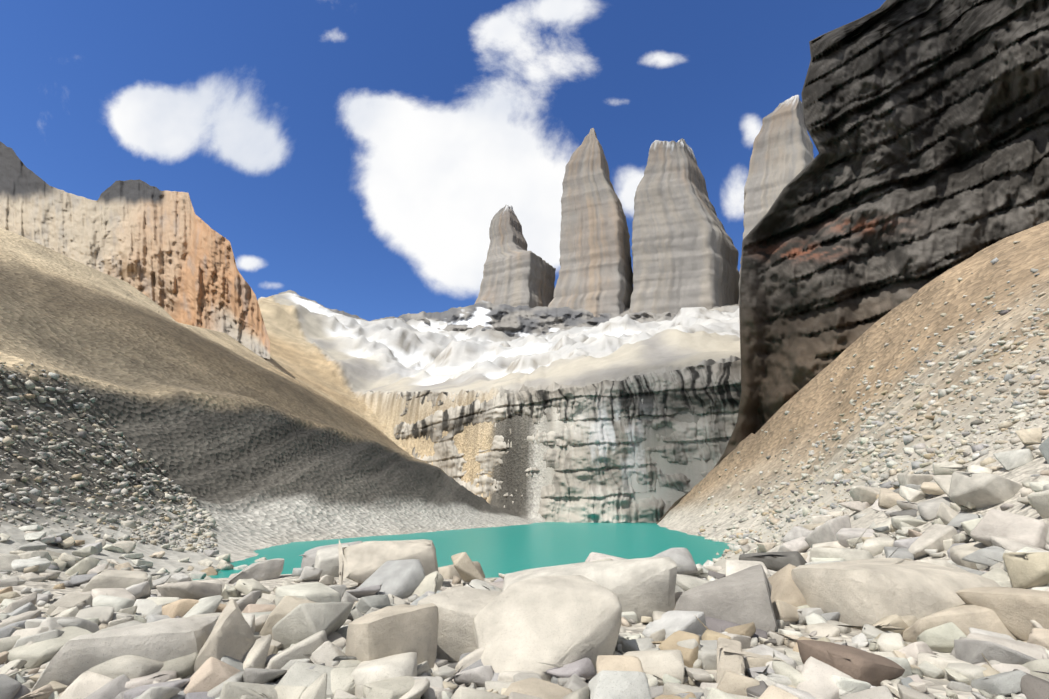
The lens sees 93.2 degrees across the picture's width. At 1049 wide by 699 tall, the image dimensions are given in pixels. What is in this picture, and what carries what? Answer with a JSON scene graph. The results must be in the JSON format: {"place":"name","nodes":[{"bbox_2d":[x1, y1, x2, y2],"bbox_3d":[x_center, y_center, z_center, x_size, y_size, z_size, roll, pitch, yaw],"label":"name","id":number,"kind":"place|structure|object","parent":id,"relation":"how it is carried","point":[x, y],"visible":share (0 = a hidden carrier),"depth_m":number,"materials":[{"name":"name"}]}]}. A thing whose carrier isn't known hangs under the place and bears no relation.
{"place":"outdoors","nodes":[
{"label":"outdoors","id":0,"kind":"place"},
{"bbox_2d":[0,142,269,359],"bbox_3d":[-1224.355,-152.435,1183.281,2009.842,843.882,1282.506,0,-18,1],"label":"mountain","id":1,"kind":"structure","parent":0,"point":[170,253],"depth_m":620.81,"materials":[{"name":"beige stone"}]},
{"bbox_2d":[0,0,885,320],"label":"sky","id":2,"kind":"structure","parent":0,"point":[359,158],"materials":[{"name":"blue"}]},
{"bbox_2d":[193,522,734,579],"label":"lake water","id":3,"kind":"structure","parent":0,"point":[494,551],"depth_m":122.16,"materials":[{"name":"teal liquid"}]},
{"bbox_2d":[257,290,737,336],"bbox_3d":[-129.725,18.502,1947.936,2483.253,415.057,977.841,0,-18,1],"label":"ridge","id":4,"kind":"structure","parent":0,"point":[517,321],"depth_m":1745.45,"materials":[{"name":"white snow"}]},
{"bbox_2d":[475,205,555,307],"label":"tower","id":5,"kind":"structure","parent":4,"relation":"on","point":[516,273],"depth_m":2054.98,"materials":[{"name":"grey stone"}]},
{"bbox_2d":[548,128,632,316],"bbox_3d":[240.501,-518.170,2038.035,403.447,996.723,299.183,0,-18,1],"label":"tower","id":6,"kind":"structure","parent":4,"relation":"on","point":[595,277],"depth_m":1933.92,"materials":[{"name":"grey stone"}]},
{"bbox_2d":[629,138,739,317],"bbox_3d":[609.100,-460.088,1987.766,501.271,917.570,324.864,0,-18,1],"label":"tower","id":7,"kind":"structure","parent":4,"relation":"on","point":[685,253],"depth_m":1858.21,"materials":[{"name":"grey stone"}]},
{"bbox_2d":[738,95,813,305],"bbox_3d":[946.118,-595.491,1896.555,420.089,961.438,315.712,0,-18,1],"label":"rock tower","id":8,"kind":"structure","parent":4,"relation":"on","point":[782,156],"depth_m":1879.00,"materials":[{"name":"grey stone"}]},
{"bbox_2d":[0,221,1048,698],"bbox_3d":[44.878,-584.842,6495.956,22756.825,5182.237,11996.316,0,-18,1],"label":"mountain terrain","id":9,"kind":"structure","parent":0,"point":[292,439],"depth_m":200.00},
{"bbox_2d":[299,541,362,567],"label":"grey boulder","id":10,"kind":"object","parent":9,"relation":"on","point":[309,558],"visible":0.29,"depth_m":16.21,"materials":[{"name":"stone"}]},
{"bbox_2d":[366,360,740,522],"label":"cliff face","id":11,"kind":"object","parent":9,"relation":"on","point":[592,475],"visible":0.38,"depth_m":368.63},
{"bbox_2d":[0,241,1048,698],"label":"loose rocks","id":12,"kind":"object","parent":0,"point":[298,651],"depth_m":8.72,"materials":[{"name":"stone"}]},
{"bbox_2d":[81,560,148,591],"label":"boulder","id":13,"kind":"object","parent":12,"relation":"on","point":[105,577],"visible":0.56,"depth_m":10.55,"materials":[{"name":"stone"}]},
{"bbox_2d":[32,615,218,690],"bbox_3d":[-4.113,3.267,5.296,1.406,0.726,1.356,8,-20,-22],"label":"slab boulder","id":14,"kind":"object","parent":12,"relation":"on","point":[75,658],"visible":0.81,"depth_m":4.85,"materials":[{"name":"stone"}]},
{"bbox_2d":[193,598,255,672],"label":"boulder","id":15,"kind":"object","parent":12,"relation":"on","point":[232,635],"visible":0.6,"depth_m":4.98,"materials":[{"name":"stone"}]},
{"bbox_2d":[226,558,283,583],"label":"boulder","id":16,"kind":"object","parent":12,"relation":"on","point":[270,569],"visible":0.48,"depth_m":14.89,"materials":[{"name":"stone"}]},
{"bbox_2d":[259,596,316,638],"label":"boulder","id":17,"kind":"object","parent":12,"relation":"on","point":[285,606],"visible":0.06,"depth_m":6.33,"materials":[{"name":"stone"}]},
{"bbox_2d":[338,539,438,584],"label":"boulder","id":18,"kind":"object","parent":12,"relation":"on","point":[362,562],"visible":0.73,"depth_m":12.88,"materials":[{"name":"stone"}]},
{"bbox_2d":[345,603,438,667],"bbox_3d":[-1.437,3.134,5.205,0.801,0.839,0.716,16,-24,-41],"label":"boulder","id":19,"kind":"object","parent":12,"relation":"on","point":[391,630],"visible":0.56,"depth_m":5.03,"materials":[{"name":"stone"}]},
{"bbox_2d":[417,586,501,661],"bbox_3d":[-0.470,3.395,6.026,1.555,0.862,1.014,-3,-18,8],"label":"block boulder","id":20,"kind":"object","parent":12,"relation":"on","point":[460,608],"visible":0.19,"depth_m":5.66,"materials":[{"name":"stone"}]},
{"bbox_2d":[473,575,621,681],"bbox_3d":[0.229,3.173,5.542,1.535,1.097,1.412,5,-19,-15],"label":"boulder","id":21,"kind":"object","parent":12,"relation":"on","point":[527,624],"visible":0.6,"depth_m":5.22,"materials":[{"name":"stone"}]},
{"bbox_2d":[502,557,676,621],"bbox_3d":[1.099,4.539,9.350,3.097,1.294,2.570,0,-18,1],"label":"slab boulder","id":22,"kind":"object","parent":12,"relation":"on","point":[639,587],"visible":0.35,"depth_m":8.39,"materials":[{"name":"stone"}]},
{"bbox_2d":[675,564,777,636],"bbox_3d":[3.115,4.032,7.832,1.526,1.124,1.435,-8,-20,23],"label":"grey boulder","id":23,"kind":"object","parent":12,"relation":"on","point":[742,597],"visible":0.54,"depth_m":7.31,"materials":[{"name":"stone"}]},
{"bbox_2d":[715,637,788,682],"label":"boulder","id":24,"kind":"object","parent":12,"relation":"on","point":[731,654],"visible":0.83,"depth_m":4.84,"materials":[{"name":"stone"}]},
{"bbox_2d":[797,640,904,686],"bbox_3d":[3.202,3.120,4.858,0.695,0.407,0.661,6,-19,-19],"label":"brown boulder","id":25,"kind":"object","parent":12,"relation":"on","point":[872,669],"visible":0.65,"depth_m":4.66,"materials":[{"name":"stone"}]},
{"bbox_2d":[791,558,1000,630],"bbox_3d":[6.207,4.104,8.187,2.851,1.140,2.249,4,-18,-12],"label":"pale boulder","id":26,"kind":"object","parent":12,"relation":"on","point":[862,592],"visible":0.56,"depth_m":7.54,"materials":[{"name":"stone"}]},
{"bbox_2d":[902,604,1018,642],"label":"boulder","id":27,"kind":"object","parent":12,"relation":"on","point":[963,618],"visible":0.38,"depth_m":6.46,"materials":[{"name":"stone"}]},
{"bbox_2d":[956,587,1048,641],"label":"edge boulder","id":28,"kind":"object","parent":12,"relation":"on","point":[1016,610],"visible":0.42,"depth_m":6.26,"materials":[{"name":"stone"}]},
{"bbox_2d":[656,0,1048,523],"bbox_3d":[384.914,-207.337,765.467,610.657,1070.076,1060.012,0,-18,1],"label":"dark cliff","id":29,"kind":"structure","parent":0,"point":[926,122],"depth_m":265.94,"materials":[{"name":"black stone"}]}
]}

